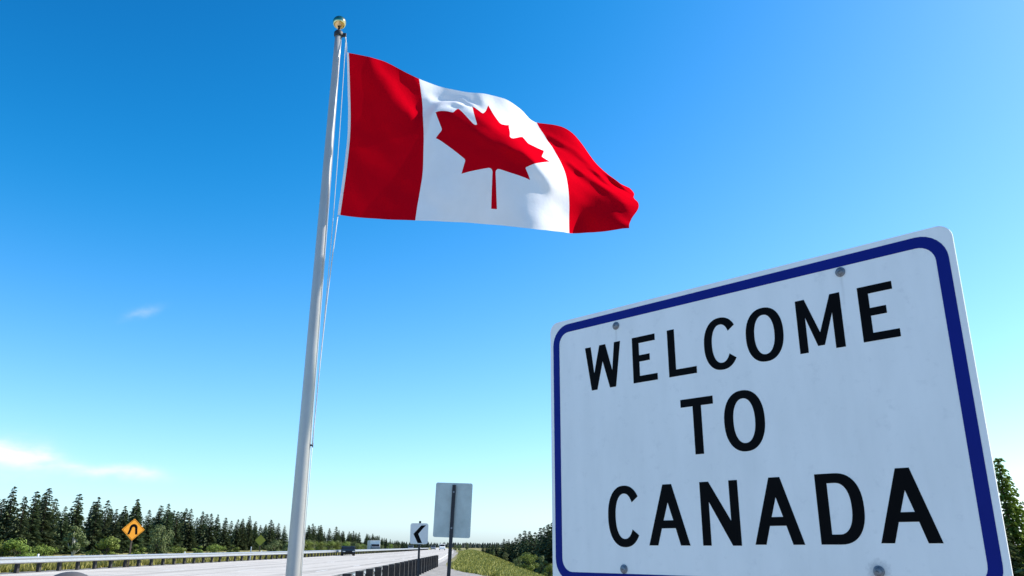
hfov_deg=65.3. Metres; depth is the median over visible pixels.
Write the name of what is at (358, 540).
spruce tree
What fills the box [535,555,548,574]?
bush
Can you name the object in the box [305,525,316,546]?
spruce tree
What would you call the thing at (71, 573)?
bollard
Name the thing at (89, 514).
spruce tree
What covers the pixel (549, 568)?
bush
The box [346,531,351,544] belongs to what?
spruce tree
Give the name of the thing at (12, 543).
bush
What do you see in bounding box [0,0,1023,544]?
sky
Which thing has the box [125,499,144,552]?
spruce tree
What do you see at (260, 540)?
warning sign
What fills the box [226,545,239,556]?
bush
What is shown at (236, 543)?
spruce tree
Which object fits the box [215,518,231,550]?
spruce tree
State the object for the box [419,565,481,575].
gravel shoulder
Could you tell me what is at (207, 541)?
spruce tree
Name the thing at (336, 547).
bush
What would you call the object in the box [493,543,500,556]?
spruce tree
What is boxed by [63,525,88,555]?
tree
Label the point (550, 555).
spruce tree
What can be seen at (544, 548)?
spruce tree
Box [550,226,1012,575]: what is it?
welcome sign
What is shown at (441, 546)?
van
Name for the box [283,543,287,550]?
bush
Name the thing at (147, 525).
spruce tree
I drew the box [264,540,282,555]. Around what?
bush
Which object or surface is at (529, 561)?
bush
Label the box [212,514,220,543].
spruce tree
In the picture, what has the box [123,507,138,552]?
spruce tree
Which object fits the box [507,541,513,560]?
spruce tree
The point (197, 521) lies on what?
spruce tree
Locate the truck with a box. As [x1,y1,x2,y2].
[367,540,379,548]
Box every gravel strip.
[0,549,431,573]
[438,549,457,564]
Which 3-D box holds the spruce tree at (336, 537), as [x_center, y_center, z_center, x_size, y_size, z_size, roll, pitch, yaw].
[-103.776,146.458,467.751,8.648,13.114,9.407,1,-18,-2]
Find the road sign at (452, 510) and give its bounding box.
[433,482,472,575]
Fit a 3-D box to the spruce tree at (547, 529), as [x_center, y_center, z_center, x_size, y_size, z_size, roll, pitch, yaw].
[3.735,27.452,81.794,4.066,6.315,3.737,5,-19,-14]
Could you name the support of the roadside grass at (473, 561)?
on the ground at (454, 558)
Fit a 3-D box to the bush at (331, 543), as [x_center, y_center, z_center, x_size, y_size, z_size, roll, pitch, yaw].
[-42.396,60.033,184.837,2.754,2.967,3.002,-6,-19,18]
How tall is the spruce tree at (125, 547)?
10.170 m
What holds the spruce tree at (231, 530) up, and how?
on the ground at (454, 558)
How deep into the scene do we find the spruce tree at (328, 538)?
444.77 m
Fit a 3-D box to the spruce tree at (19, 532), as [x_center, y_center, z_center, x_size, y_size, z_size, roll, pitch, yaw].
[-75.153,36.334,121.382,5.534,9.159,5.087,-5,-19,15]
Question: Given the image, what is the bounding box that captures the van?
[439,544,444,549]
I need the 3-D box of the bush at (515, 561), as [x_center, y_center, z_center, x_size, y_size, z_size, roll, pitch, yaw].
[0.420,21.532,62.491,0.780,0.977,0.776,2,-18,-5]
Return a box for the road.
[0,547,453,575]
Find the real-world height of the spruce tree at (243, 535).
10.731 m
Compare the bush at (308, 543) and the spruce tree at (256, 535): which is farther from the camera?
the spruce tree at (256, 535)
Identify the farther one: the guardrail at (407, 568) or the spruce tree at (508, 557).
the spruce tree at (508, 557)
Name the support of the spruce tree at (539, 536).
on the ground at (454, 558)
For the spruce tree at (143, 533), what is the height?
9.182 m
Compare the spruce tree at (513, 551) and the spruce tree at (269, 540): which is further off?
the spruce tree at (269, 540)
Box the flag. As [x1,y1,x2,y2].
[338,53,638,232]
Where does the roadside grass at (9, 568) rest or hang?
on the ground at (454, 558)
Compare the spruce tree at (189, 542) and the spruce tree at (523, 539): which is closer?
the spruce tree at (523, 539)
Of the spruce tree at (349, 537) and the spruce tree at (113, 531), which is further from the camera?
the spruce tree at (349, 537)
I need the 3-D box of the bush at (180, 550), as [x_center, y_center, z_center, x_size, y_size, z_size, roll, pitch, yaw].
[-26.065,20.878,62.574,1.392,1.400,1.645,-4,-18,12]
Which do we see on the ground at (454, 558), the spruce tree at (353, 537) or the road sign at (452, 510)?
the spruce tree at (353, 537)
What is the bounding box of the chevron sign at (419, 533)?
[410,521,427,575]
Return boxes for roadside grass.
[0,550,402,572]
[451,549,544,575]
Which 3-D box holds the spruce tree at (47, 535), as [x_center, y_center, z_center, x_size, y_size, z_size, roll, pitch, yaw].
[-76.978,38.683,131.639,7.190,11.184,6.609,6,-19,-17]
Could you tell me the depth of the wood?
1271.24 m
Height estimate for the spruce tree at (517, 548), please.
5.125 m
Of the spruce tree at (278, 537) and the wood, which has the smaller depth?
the spruce tree at (278, 537)
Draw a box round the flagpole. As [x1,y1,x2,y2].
[285,16,346,575]
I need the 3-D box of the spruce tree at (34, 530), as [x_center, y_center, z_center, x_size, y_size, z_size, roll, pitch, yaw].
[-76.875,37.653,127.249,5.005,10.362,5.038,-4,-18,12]
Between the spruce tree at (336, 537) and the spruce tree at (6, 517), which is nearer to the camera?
the spruce tree at (6, 517)
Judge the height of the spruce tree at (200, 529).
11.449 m
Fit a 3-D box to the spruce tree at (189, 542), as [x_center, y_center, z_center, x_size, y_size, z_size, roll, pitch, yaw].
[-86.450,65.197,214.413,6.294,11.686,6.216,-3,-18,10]
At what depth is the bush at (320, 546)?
176.79 m
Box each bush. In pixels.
[0,540,16,556]
[3,537,36,564]
[28,543,58,563]
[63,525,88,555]
[85,536,120,561]
[128,544,146,553]
[145,524,174,553]
[168,545,185,560]
[192,546,203,557]
[206,544,226,557]
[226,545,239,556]
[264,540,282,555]
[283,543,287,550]
[304,541,314,550]
[315,541,326,550]
[324,541,335,549]
[329,540,340,549]
[502,553,507,560]
[513,557,521,565]
[518,552,538,570]
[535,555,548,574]
[542,564,552,575]
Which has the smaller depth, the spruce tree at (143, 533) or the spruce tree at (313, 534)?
the spruce tree at (143, 533)
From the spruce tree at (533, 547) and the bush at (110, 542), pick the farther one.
the spruce tree at (533, 547)
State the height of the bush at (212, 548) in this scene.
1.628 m
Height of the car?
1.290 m
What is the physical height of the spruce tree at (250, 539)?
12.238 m
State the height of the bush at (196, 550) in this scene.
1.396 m
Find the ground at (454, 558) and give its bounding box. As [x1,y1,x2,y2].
[6,547,489,573]
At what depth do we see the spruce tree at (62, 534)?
138.05 m
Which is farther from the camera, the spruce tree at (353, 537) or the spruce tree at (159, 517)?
the spruce tree at (353, 537)
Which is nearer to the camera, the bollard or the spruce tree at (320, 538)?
the bollard
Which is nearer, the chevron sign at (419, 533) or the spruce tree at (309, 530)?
the chevron sign at (419, 533)
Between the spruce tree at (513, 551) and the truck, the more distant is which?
the truck
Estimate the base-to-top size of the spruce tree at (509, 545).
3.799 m
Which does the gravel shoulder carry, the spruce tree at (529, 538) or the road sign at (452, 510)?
the road sign at (452, 510)
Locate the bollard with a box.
[54,571,87,575]
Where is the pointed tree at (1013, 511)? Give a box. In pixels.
[993,458,1023,568]
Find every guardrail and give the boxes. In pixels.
[0,548,428,573]
[334,555,437,575]
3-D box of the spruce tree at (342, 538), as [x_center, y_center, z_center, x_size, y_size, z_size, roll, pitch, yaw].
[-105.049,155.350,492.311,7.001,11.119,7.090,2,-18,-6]
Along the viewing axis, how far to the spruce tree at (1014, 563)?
39.33 m
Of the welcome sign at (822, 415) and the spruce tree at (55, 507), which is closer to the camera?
the welcome sign at (822, 415)
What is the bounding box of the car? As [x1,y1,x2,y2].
[341,546,354,555]
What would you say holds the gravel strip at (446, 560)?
on the ground at (454, 558)
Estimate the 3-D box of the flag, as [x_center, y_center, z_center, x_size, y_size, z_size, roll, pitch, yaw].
[-0.302,-1.919,11.302,4.213,3.032,1.808,0,-18,0]
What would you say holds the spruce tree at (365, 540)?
on the ground at (454, 558)
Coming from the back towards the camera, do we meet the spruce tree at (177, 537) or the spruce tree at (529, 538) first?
the spruce tree at (177, 537)
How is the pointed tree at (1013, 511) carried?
on the ground at (454, 558)
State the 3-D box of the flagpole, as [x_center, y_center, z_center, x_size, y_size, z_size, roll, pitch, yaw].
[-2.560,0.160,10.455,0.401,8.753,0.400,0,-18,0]
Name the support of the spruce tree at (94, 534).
on the ground at (454, 558)
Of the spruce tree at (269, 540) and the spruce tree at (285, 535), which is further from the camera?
the spruce tree at (285, 535)
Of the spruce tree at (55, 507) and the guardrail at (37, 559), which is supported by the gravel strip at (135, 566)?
the guardrail at (37, 559)
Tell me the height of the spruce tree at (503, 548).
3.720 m
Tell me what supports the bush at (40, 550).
on the ground at (454, 558)
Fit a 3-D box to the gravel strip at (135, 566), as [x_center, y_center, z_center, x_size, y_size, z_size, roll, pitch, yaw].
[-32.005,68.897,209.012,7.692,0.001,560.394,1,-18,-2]
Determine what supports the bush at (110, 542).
on the ground at (454, 558)
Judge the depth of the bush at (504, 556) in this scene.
90.84 m
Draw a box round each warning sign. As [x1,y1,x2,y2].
[122,519,143,566]
[255,535,265,555]
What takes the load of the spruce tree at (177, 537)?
on the ground at (454, 558)
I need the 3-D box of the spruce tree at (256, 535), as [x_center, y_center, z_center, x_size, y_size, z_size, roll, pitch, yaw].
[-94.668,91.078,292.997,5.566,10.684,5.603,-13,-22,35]
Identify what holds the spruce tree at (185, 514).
on the ground at (454, 558)
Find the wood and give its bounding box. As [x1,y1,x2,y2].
[361,541,518,547]
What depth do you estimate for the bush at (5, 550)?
49.04 m
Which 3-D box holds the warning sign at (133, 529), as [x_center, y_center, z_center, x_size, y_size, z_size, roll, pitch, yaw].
[-23.606,16.046,49.462,1.279,3.361,0.083,11,-21,-30]
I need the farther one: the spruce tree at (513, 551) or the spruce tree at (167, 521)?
the spruce tree at (167, 521)
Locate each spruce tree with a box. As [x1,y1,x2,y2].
[0,486,18,553]
[0,496,31,555]
[0,498,10,518]
[19,491,45,554]
[34,488,64,554]
[49,499,61,525]
[54,506,71,554]
[57,494,86,554]
[82,497,104,553]
[83,501,94,552]
[96,500,111,541]
[101,509,122,553]
[114,506,133,552]
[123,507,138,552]
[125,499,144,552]
[139,513,148,552]
[142,510,154,552]
[152,506,164,551]
[155,503,174,552]
[170,511,184,551]
[179,508,197,546]
[181,508,198,551]
[193,517,198,534]
[194,511,207,547]
[197,513,217,551]
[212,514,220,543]
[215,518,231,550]
[228,521,234,540]
[230,519,244,549]
[236,519,248,550]
[244,516,254,549]
[252,523,260,549]
[258,525,264,549]
[262,520,275,549]
[274,524,284,549]
[280,527,287,548]
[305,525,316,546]
[308,525,316,542]
[316,525,323,546]
[326,528,333,546]
[330,527,339,541]
[341,532,344,543]
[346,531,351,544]
[351,531,355,545]
[356,532,361,543]
[363,535,367,544]
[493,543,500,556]
[498,539,506,558]
[506,539,510,555]
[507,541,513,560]
[509,540,517,561]
[511,534,522,563]
[516,531,527,562]
[519,531,531,564]
[523,532,537,563]
[530,528,542,569]
[530,531,549,573]
[532,527,545,569]
[536,524,551,567]
[539,523,552,575]
[1004,524,1023,575]
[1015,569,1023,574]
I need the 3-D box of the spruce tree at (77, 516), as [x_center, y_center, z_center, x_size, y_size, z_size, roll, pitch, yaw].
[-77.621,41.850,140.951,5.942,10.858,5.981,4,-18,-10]
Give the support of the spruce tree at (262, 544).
on the ground at (454, 558)
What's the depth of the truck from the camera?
199.85 m
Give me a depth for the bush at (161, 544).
64.53 m
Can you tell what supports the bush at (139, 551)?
on the ground at (454, 558)
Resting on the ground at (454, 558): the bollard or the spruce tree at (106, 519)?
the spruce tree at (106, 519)

